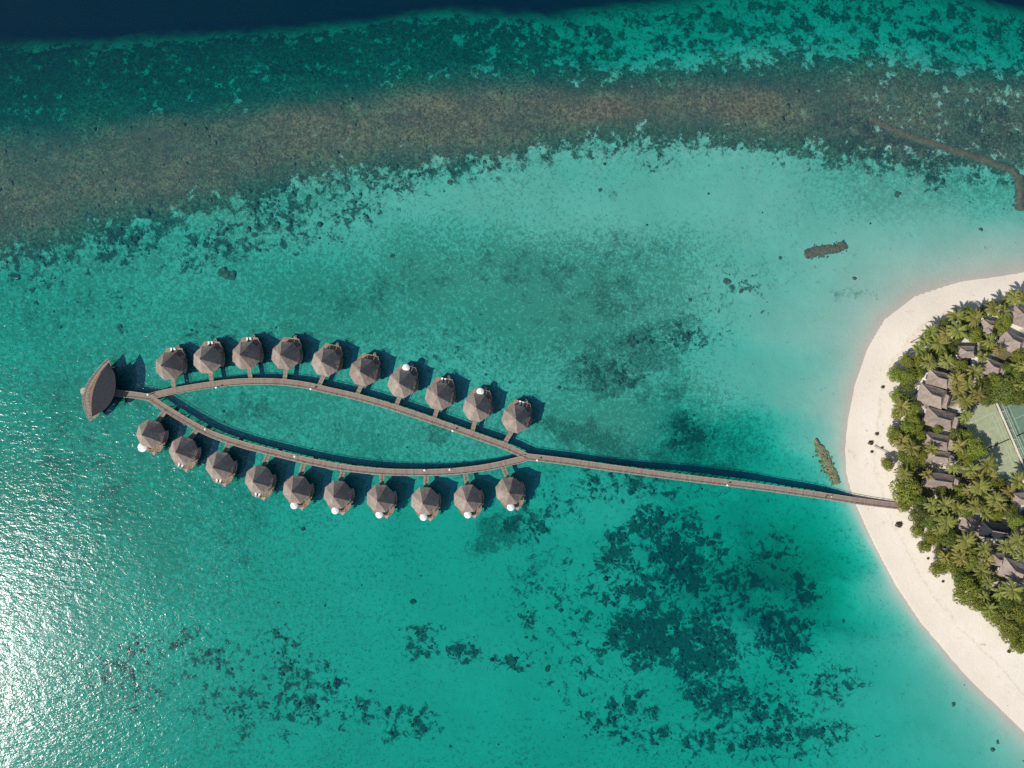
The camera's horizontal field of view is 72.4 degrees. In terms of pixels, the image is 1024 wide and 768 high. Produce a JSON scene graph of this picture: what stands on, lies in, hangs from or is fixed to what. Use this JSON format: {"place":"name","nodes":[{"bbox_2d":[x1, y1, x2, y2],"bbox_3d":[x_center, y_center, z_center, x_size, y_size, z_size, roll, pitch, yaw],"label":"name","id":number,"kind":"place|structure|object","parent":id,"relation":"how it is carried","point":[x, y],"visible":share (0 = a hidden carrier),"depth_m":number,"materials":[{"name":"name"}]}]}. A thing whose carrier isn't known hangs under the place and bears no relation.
{"place":"outdoors","nodes":[
{"label":"outdoors","id":0,"kind":"place"},
{"bbox_2d":[0,0,1023,767],"bbox_3d":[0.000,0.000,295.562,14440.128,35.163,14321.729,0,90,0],"label":"ground","id":1,"kind":"structure","parent":0,"point":[520,272],"depth_m":282.39,"materials":[{"name":"liquid"}]},
{"bbox_2d":[0,1,1023,761],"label":"corals","id":2,"kind":"object","parent":1,"relation":"on","point":[606,643],"visible":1,"depth_m":283.32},
{"bbox_2d":[804,240,847,259],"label":"rubble bar","id":3,"kind":"object","parent":1,"relation":"on","point":[820,251],"visible":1,"depth_m":280.34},
{"bbox_2d":[812,438,840,485],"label":"rock spit","id":4,"kind":"structure","parent":1,"relation":"on","point":[821,450],"depth_m":280.24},
{"bbox_2d":[887,365,901,382],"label":"broadleaf tree","id":5,"kind":"object","parent":1,"relation":"on","point":[897,374],"visible":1,"depth_m":273.40,"materials":[{"name":"green plant"}]},
{"bbox_2d":[886,425,903,446],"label":"broadleaf tree","id":6,"kind":"object","parent":1,"relation":"on","point":[894,432],"visible":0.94,"depth_m":272.69,"materials":[{"name":"green plant"}]},
{"bbox_2d":[892,398,911,416],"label":"coconut palm","id":7,"kind":"object","parent":1,"relation":"on","point":[901,405],"visible":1,"depth_m":270.62,"materials":[{"name":"green plant"}]},
{"bbox_2d":[894,464,913,481],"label":"coconut palm","id":8,"kind":"object","parent":1,"relation":"on","point":[905,474],"visible":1,"depth_m":268.99,"materials":[{"name":"green plant"}]},
{"bbox_2d":[888,471,921,505],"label":"broadleaf tree","id":9,"kind":"object","parent":1,"relation":"on","point":[906,493],"visible":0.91,"depth_m":270.58,"materials":[{"name":"green plant"}]},
{"bbox_2d":[897,453,919,470],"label":"broadleaf tree","id":10,"kind":"object","parent":1,"relation":"on","point":[911,460],"visible":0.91,"depth_m":272.19,"materials":[{"name":"green plant"}]},
{"bbox_2d":[899,417,917,435],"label":"broadleaf tree","id":11,"kind":"object","parent":1,"relation":"on","point":[906,426],"visible":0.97,"depth_m":272.50,"materials":[{"name":"green plant"}]},
{"bbox_2d":[900,368,917,386],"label":"broadleaf tree","id":12,"kind":"object","parent":1,"relation":"on","point":[909,375],"visible":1,"depth_m":272.66,"materials":[{"name":"green plant"}]},
{"bbox_2d":[900,438,921,456],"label":"coconut palm","id":13,"kind":"object","parent":1,"relation":"on","point":[912,448],"visible":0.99,"depth_m":269.31,"materials":[{"name":"green plant"}]},
{"bbox_2d":[909,524,924,537],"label":"broadleaf tree","id":14,"kind":"object","parent":1,"relation":"on","point":[917,531],"visible":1,"depth_m":273.49,"materials":[{"name":"green plant"}]},
{"bbox_2d":[907,505,930,524],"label":"broadleaf tree","id":15,"kind":"object","parent":1,"relation":"on","point":[918,514],"visible":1,"depth_m":272.33,"materials":[{"name":"green plant"}]},
{"bbox_2d":[914,353,936,370],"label":"coconut palm","id":16,"kind":"object","parent":1,"relation":"on","point":[928,362],"visible":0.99,"depth_m":268.61,"materials":[{"name":"green plant"}]},
{"bbox_2d":[919,511,938,529],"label":"broadleaf tree","id":17,"kind":"object","parent":1,"relation":"on","point":[930,522],"visible":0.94,"depth_m":272.06,"materials":[{"name":"green plant"}]},
{"bbox_2d":[921,324,938,341],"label":"coconut palm","id":18,"kind":"object","parent":1,"relation":"on","point":[931,332],"visible":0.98,"depth_m":270.57,"materials":[{"name":"green plant"}]},
{"bbox_2d":[914,383,950,408],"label":"beach bungalow","id":19,"kind":"object","parent":1,"relation":"on","point":[935,397],"visible":1,"depth_m":274.50,"materials":[{"name":"beige paint"}]},
{"bbox_2d":[922,527,943,546],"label":"broadleaf tree","id":20,"kind":"object","parent":1,"relation":"on","point":[931,538],"visible":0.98,"depth_m":272.31,"materials":[{"name":"green plant"}]},
{"bbox_2d":[916,369,953,388],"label":"beach bungalow","id":21,"kind":"object","parent":1,"relation":"on","point":[937,378],"visible":0.96,"depth_m":274.79,"materials":[{"name":"beige paint"}]},
{"bbox_2d":[928,559,946,577],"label":"broadleaf tree","id":22,"kind":"object","parent":1,"relation":"on","point":[935,565],"visible":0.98,"depth_m":272.67,"materials":[{"name":"green plant"}]},
{"bbox_2d":[920,430,955,451],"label":"beach bungalow","id":23,"kind":"object","parent":1,"relation":"on","point":[943,442],"visible":0.85,"depth_m":274.44,"materials":[{"name":"beige paint"}]},
{"bbox_2d":[921,406,959,430],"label":"beach bungalow","id":24,"kind":"object","parent":1,"relation":"on","point":[944,420],"visible":1,"depth_m":274.46,"materials":[{"name":"beige paint"}]},
{"bbox_2d":[925,451,955,463],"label":"beach bungalow","id":25,"kind":"object","parent":1,"relation":"on","point":[942,457],"visible":0.88,"depth_m":274.64,"materials":[{"name":"beige paint"}]},
{"bbox_2d":[929,334,951,352],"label":"coconut palm","id":26,"kind":"object","parent":1,"relation":"on","point":[937,345],"visible":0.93,"depth_m":271.06,"materials":[{"name":"green plant"}]},
{"bbox_2d":[922,471,959,489],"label":"beach bungalow","id":27,"kind":"object","parent":1,"relation":"on","point":[947,481],"visible":0.94,"depth_m":274.51,"materials":[{"name":"beige paint"}]},
{"bbox_2d":[869,116,1020,181],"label":"breakwater","id":28,"kind":"object","parent":1,"relation":"on","point":[1012,171],"visible":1,"depth_m":280.41,"materials":[{"name":"stone"}]},
{"bbox_2d":[936,495,954,513],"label":"coconut palm","id":29,"kind":"object","parent":1,"relation":"on","point":[945,504],"visible":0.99,"depth_m":269.26,"materials":[{"name":"green plant"}]},
{"bbox_2d":[935,352,955,369],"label":"coconut palm","id":30,"kind":"object","parent":1,"relation":"on","point":[947,360],"visible":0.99,"depth_m":269.61,"materials":[{"name":"green plant"}]},
{"bbox_2d":[935,512,958,531],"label":"coconut palm","id":31,"kind":"object","parent":1,"relation":"on","point":[946,522],"visible":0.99,"depth_m":270.40,"materials":[{"name":"green plant"}]},
{"bbox_2d":[939,530,957,550],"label":"broadleaf tree","id":32,"kind":"object","parent":1,"relation":"on","point":[946,541],"visible":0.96,"depth_m":272.17,"materials":[{"name":"green plant"}]},
{"bbox_2d":[937,550,960,573],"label":"broadleaf tree","id":33,"kind":"object","parent":1,"relation":"on","point":[951,567],"visible":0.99,"depth_m":271.42,"materials":[{"name":"green plant"}]},
{"bbox_2d":[945,307,964,324],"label":"coconut palm","id":34,"kind":"object","parent":1,"relation":"on","point":[957,315],"visible":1,"depth_m":271.22,"materials":[{"name":"green plant"}]},
{"bbox_2d":[946,320,967,339],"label":"coconut palm","id":35,"kind":"object","parent":1,"relation":"on","point":[958,330],"visible":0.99,"depth_m":269.15,"materials":[{"name":"green plant"}]},
{"bbox_2d":[949,499,967,517],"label":"coconut palm","id":36,"kind":"object","parent":1,"relation":"on","point":[959,507],"visible":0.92,"depth_m":271.13,"materials":[{"name":"green plant"}]},
{"bbox_2d":[950,436,967,453],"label":"coconut palm","id":37,"kind":"object","parent":1,"relation":"on","point":[959,445],"visible":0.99,"depth_m":270.58,"materials":[{"name":"green plant"}]},
{"bbox_2d":[949,550,968,566],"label":"coconut palm","id":38,"kind":"object","parent":1,"relation":"on","point":[962,558],"visible":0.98,"depth_m":270.48,"materials":[{"name":"green plant"}]},
{"bbox_2d":[898,301,1023,636],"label":"undergrowth","id":39,"kind":"object","parent":1,"relation":"on","point":[990,593],"visible":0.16,"depth_m":277.32,"materials":[{"name":"green plant"}]},
{"bbox_2d":[951,393,975,411],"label":"coconut palm","id":40,"kind":"object","parent":1,"relation":"on","point":[964,400],"visible":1,"depth_m":270.57,"materials":[{"name":"green plant"}]},
{"bbox_2d":[955,346,974,357],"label":"beach bungalow","id":41,"kind":"object","parent":1,"relation":"on","point":[966,351],"visible":0.94,"depth_m":274.81,"materials":[{"name":"beige paint"}]},
{"bbox_2d":[956,450,974,466],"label":"broadleaf tree","id":42,"kind":"object","parent":1,"relation":"on","point":[964,458],"visible":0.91,"depth_m":272.49,"materials":[{"name":"green plant"}]},
{"bbox_2d":[954,530,977,550],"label":"coconut palm","id":43,"kind":"object","parent":1,"relation":"on","point":[968,540],"visible":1,"depth_m":268.47,"materials":[{"name":"green plant"}]},
{"bbox_2d":[952,574,981,606],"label":"broadleaf tree","id":44,"kind":"object","parent":1,"relation":"on","point":[974,590],"visible":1,"depth_m":270.81,"materials":[{"name":"green plant"}]},
{"bbox_2d":[955,497,981,514],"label":"coconut palm","id":45,"kind":"object","parent":1,"relation":"on","point":[975,506],"visible":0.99,"depth_m":268.61,"materials":[{"name":"green plant"}]},
{"bbox_2d":[957,516,981,534],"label":"beach bungalow","id":46,"kind":"object","parent":1,"relation":"on","point":[969,525],"visible":0.99,"depth_m":274.79,"materials":[{"name":"beige paint"}]},
{"bbox_2d":[962,550,981,571],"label":"broadleaf tree","id":47,"kind":"object","parent":1,"relation":"on","point":[972,562],"visible":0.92,"depth_m":271.85,"materials":[{"name":"green plant"}]},
{"bbox_2d":[964,307,983,327],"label":"coconut palm","id":48,"kind":"object","parent":1,"relation":"on","point":[975,317],"visible":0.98,"depth_m":268.69,"materials":[{"name":"green plant"}]},
{"bbox_2d":[966,326,981,342],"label":"broadleaf tree","id":49,"kind":"object","parent":1,"relation":"on","point":[976,334],"visible":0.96,"depth_m":272.67,"materials":[{"name":"green plant"}]},
{"bbox_2d":[966,362,984,379],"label":"coconut palm","id":50,"kind":"object","parent":1,"relation":"on","point":[975,369],"visible":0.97,"depth_m":271.12,"materials":[{"name":"green plant"}]},
{"bbox_2d":[965,438,987,460],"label":"broadleaf tree","id":51,"kind":"object","parent":1,"relation":"on","point":[977,451],"visible":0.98,"depth_m":271.74,"materials":[{"name":"green plant"}]},
{"bbox_2d":[965,475,991,495],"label":"coconut palm","id":52,"kind":"object","parent":1,"relation":"on","point":[980,487],"visible":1,"depth_m":268.51,"materials":[{"name":"green plant"}]},
{"bbox_2d":[972,560,992,579],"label":"coconut palm","id":53,"kind":"object","parent":1,"relation":"on","point":[982,571],"visible":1,"depth_m":270.55,"materials":[{"name":"green plant"}]},
{"bbox_2d":[973,539,992,556],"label":"coconut palm","id":54,"kind":"object","parent":1,"relation":"on","point":[984,548],"visible":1,"depth_m":270.58,"materials":[{"name":"green plant"}]},
{"bbox_2d":[975,377,992,395],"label":"broadleaf tree","id":55,"kind":"object","parent":1,"relation":"on","point":[987,388],"visible":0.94,"depth_m":272.15,"materials":[{"name":"green plant"}]},
{"bbox_2d":[975,453,998,475],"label":"coconut palm","id":56,"kind":"object","parent":1,"relation":"on","point":[989,464],"visible":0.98,"depth_m":270.24,"materials":[{"name":"green plant"}]},
{"bbox_2d":[979,319,995,332],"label":"beach bungalow","id":57,"kind":"object","parent":1,"relation":"on","point":[985,325],"visible":0.98,"depth_m":274.86,"materials":[{"name":"beige paint"}]},
{"bbox_2d":[970,357,1005,377],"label":"beach bungalow","id":58,"kind":"object","parent":1,"relation":"on","point":[991,366],"visible":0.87,"depth_m":274.56,"materials":[{"name":"beige paint"}]},
{"bbox_2d":[981,607,1003,626],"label":"broadleaf tree","id":59,"kind":"object","parent":1,"relation":"on","point":[993,618],"visible":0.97,"depth_m":271.68,"materials":[{"name":"green plant"}]},
{"bbox_2d":[982,298,1003,316],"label":"coconut palm","id":60,"kind":"object","parent":1,"relation":"on","point":[993,308],"visible":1,"depth_m":269.33,"materials":[{"name":"green plant"}]},
{"bbox_2d":[965,402,1023,489],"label":"tennis court","id":61,"kind":"object","parent":1,"relation":"on","point":[986,425],"visible":0.73,"depth_m":277.88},
{"bbox_2d":[980,490,1008,506],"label":"coconut palm","id":62,"kind":"object","parent":1,"relation":"on","point":[994,498],"visible":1,"depth_m":269.37,"materials":[{"name":"green plant"}]},
{"bbox_2d":[979,520,1010,540],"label":"beach bungalow","id":63,"kind":"object","parent":1,"relation":"on","point":[994,530],"visible":0.92,"depth_m":274.41,"materials":[{"name":"grey"}]},
{"bbox_2d":[988,551,1004,565],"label":"beach bungalow","id":64,"kind":"object","parent":1,"relation":"on","point":[998,557],"visible":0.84,"depth_m":274.67,"materials":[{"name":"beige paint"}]},
{"bbox_2d":[994,596,1014,613],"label":"broadleaf tree","id":65,"kind":"object","parent":1,"relation":"on","point":[1007,604],"visible":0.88,"depth_m":272.04,"materials":[{"name":"green plant"}]},
{"bbox_2d":[991,375,1018,405],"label":"broadleaf tree","id":66,"kind":"object","parent":1,"relation":"on","point":[1007,395],"visible":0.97,"depth_m":271.04,"materials":[{"name":"green plant"}]},
{"bbox_2d":[996,618,1020,643],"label":"broadleaf tree","id":67,"kind":"object","parent":1,"relation":"on","point":[1012,631],"visible":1,"depth_m":271.31,"materials":[{"name":"green plant"}]},
{"bbox_2d":[995,557,1023,583],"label":"beach bungalow","id":68,"kind":"object","parent":1,"relation":"on","point":[1013,570],"visible":0.97,"depth_m":274.38,"materials":[{"name":"beige paint"}]},
{"bbox_2d":[995,330,1023,353],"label":"beach bungalow","id":69,"kind":"object","parent":1,"relation":"on","point":[1009,341],"visible":0.94,"depth_m":274.37,"materials":[{"name":"beige paint"}]},
{"bbox_2d":[1002,504,1017,519],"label":"broadleaf tree","id":70,"kind":"object","parent":1,"relation":"on","point":[1011,511],"visible":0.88,"depth_m":272.85,"materials":[{"name":"green plant"}]},
{"bbox_2d":[996,403,1023,467],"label":"court fence","id":71,"kind":"object","parent":1,"relation":"on","point":[1009,432],"visible":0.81,"depth_m":277.44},
{"bbox_2d":[998,577,1023,601],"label":"coconut palm","id":72,"kind":"object","parent":1,"relation":"on","point":[1012,590],"visible":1,"depth_m":268.96,"materials":[{"name":"green plant"}]},
{"bbox_2d":[999,287,1022,306],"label":"coconut palm","id":73,"kind":"object","parent":1,"relation":"on","point":[1012,294],"visible":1,"depth_m":270.74,"materials":[{"name":"green plant"}]},
{"bbox_2d":[999,391,1023,459],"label":"tennis court","id":74,"kind":"object","parent":1,"relation":"on","point":[1015,414],"visible":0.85,"depth_m":277.88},
{"bbox_2d":[1001,305,1023,327],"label":"beach bungalow","id":75,"kind":"object","parent":1,"relation":"on","point":[1016,313],"visible":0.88,"depth_m":274.61,"materials":[{"name":"beige paint"}]},
{"bbox_2d":[1005,471,1023,489],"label":"coconut palm","id":76,"kind":"object","parent":1,"relation":"on","point":[1018,480],"visible":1,"depth_m":269.27,"materials":[{"name":"green plant"}]},
{"bbox_2d":[1006,530,1023,550],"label":"coconut palm","id":77,"kind":"object","parent":1,"relation":"on","point":[1017,540],"visible":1,"depth_m":268.87,"materials":[{"name":"green plant"}]},
{"bbox_2d":[1006,513,1023,530],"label":"broadleaf tree","id":78,"kind":"object","parent":1,"relation":"on","point":[1019,520],"visible":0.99,"depth_m":272.68,"materials":[{"name":"green plant"}]},
{"bbox_2d":[1009,603,1023,625],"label":"broadleaf tree","id":79,"kind":"object","parent":1,"relation":"on","point":[1017,616],"visible":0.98,"depth_m":271.82,"materials":[{"name":"green plant"}]},
{"bbox_2d":[1011,175,1023,210],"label":"breakwater","id":80,"kind":"object","parent":1,"relation":"on","point":[1019,194],"visible":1,"depth_m":280.42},
{"bbox_3d":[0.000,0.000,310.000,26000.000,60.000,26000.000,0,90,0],"label":"water","id":81,"kind":"structure","parent":0,"visible":0},
{"bbox_2d":[80,358,115,420],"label":"pavilion","id":82,"kind":"structure","parent":81,"relation":"in","point":[98,391],"depth_m":274.19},
{"bbox_2d":[114,389,151,400],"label":"boardwalk","id":83,"kind":"structure","parent":81,"relation":"in","point":[131,394],"depth_m":278.46,"materials":[{"name":"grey wood"}]},
{"bbox_2d":[136,411,168,454],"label":"water villa","id":84,"kind":"object","parent":81,"relation":"in","point":[152,436],"visible":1,"depth_m":275.05,"materials":[{"name":"grey wood"}]},
{"bbox_2d":[156,345,186,387],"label":"water villa","id":85,"kind":"object","parent":81,"relation":"in","point":[172,365],"visible":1,"depth_m":274.99,"materials":[{"name":"grey wood"}]},
{"bbox_2d":[169,430,200,471],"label":"water villa","id":86,"kind":"object","parent":81,"relation":"in","point":[185,451],"visible":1,"depth_m":274.97,"materials":[{"name":"grey wood"}]},
{"bbox_2d":[194,339,224,381],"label":"water villa","id":87,"kind":"object","parent":81,"relation":"in","point":[210,360],"visible":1,"depth_m":274.91,"materials":[{"name":"grey wood"}]},
{"bbox_2d":[206,443,237,486],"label":"water villa","id":88,"kind":"object","parent":81,"relation":"in","point":[222,465],"visible":1,"depth_m":274.95,"materials":[{"name":"grey wood"}]},
{"bbox_2d":[232,335,263,377],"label":"water villa","id":89,"kind":"object","parent":81,"relation":"in","point":[248,355],"visible":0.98,"depth_m":274.90,"materials":[{"name":"grey wood"}]},
{"bbox_2d":[245,453,276,500],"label":"water villa","id":90,"kind":"object","parent":81,"relation":"in","point":[261,479],"visible":1,"depth_m":274.97,"materials":[{"name":"grey wood"}]},
{"bbox_2d":[271,335,302,378],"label":"water villa","id":91,"kind":"object","parent":81,"relation":"in","point":[287,353],"visible":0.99,"depth_m":275.03,"materials":[{"name":"grey wood"}]},
{"bbox_2d":[283,463,313,509],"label":"water villa","id":92,"kind":"object","parent":81,"relation":"in","point":[299,490],"visible":1,"depth_m":274.94,"materials":[{"name":"grey wood"}]},
{"bbox_2d":[311,343,342,384],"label":"water villa","id":93,"kind":"object","parent":81,"relation":"in","point":[327,359],"visible":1,"depth_m":275.02,"materials":[{"name":"grey wood"}]},
{"bbox_2d":[146,394,526,475],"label":"boardwalk","id":94,"kind":"structure","parent":81,"relation":"in","point":[185,420],"depth_m":278.45,"materials":[{"name":"brown wood"}]},
{"bbox_2d":[148,378,526,458],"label":"boardwalk","id":95,"kind":"structure","parent":81,"relation":"in","point":[358,397],"depth_m":278.45,"materials":[{"name":"brown wood"}]},
{"bbox_2d":[324,471,354,514],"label":"water villa","id":96,"kind":"object","parent":81,"relation":"in","point":[339,494],"visible":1,"depth_m":274.85,"materials":[{"name":"grey wood"}]},
{"bbox_2d":[349,353,380,393],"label":"water villa","id":97,"kind":"object","parent":81,"relation":"in","point":[365,369],"visible":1,"depth_m":275.00,"materials":[{"name":"brown wood"}]},
{"bbox_2d":[367,475,396,518],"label":"water villa","id":98,"kind":"object","parent":81,"relation":"in","point":[381,497],"visible":1,"depth_m":274.72,"materials":[{"name":"brown wood"}]},
{"bbox_2d":[387,364,418,404],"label":"water villa","id":99,"kind":"object","parent":81,"relation":"in","point":[402,383],"visible":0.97,"depth_m":274.84,"materials":[{"name":"brown wood"}]},
{"bbox_2d":[411,476,440,520],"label":"water villa","id":100,"kind":"object","parent":81,"relation":"in","point":[425,500],"visible":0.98,"depth_m":274.84,"materials":[{"name":"brown wood"}]},
{"bbox_2d":[425,376,455,417],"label":"water villa","id":101,"kind":"object","parent":81,"relation":"in","point":[439,395],"visible":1,"depth_m":274.90,"materials":[{"name":"brown wood"}]},
{"bbox_2d":[454,473,483,517],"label":"water villa","id":102,"kind":"object","parent":81,"relation":"in","point":[468,497],"visible":1,"depth_m":274.83,"materials":[{"name":"brown wood"}]},
{"bbox_2d":[463,387,492,431],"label":"water villa","id":103,"kind":"object","parent":81,"relation":"in","point":[477,407],"visible":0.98,"depth_m":274.86,"materials":[{"name":"brown wood"}]},
{"bbox_2d":[495,467,524,509],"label":"water villa","id":104,"kind":"object","parent":81,"relation":"in","point":[510,490],"visible":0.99,"depth_m":274.78,"materials":[{"name":"brown wood"}]},
{"bbox_2d":[501,399,531,442],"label":"water villa","id":105,"kind":"object","parent":81,"relation":"in","point":[516,418],"visible":1,"depth_m":274.92,"materials":[{"name":"brown wood"}]},
{"bbox_2d":[526,453,898,508],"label":"jetty","id":106,"kind":"object","parent":81,"relation":"in","point":[710,480],"visible":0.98,"depth_m":278.46,"materials":[{"name":"brown wood"}]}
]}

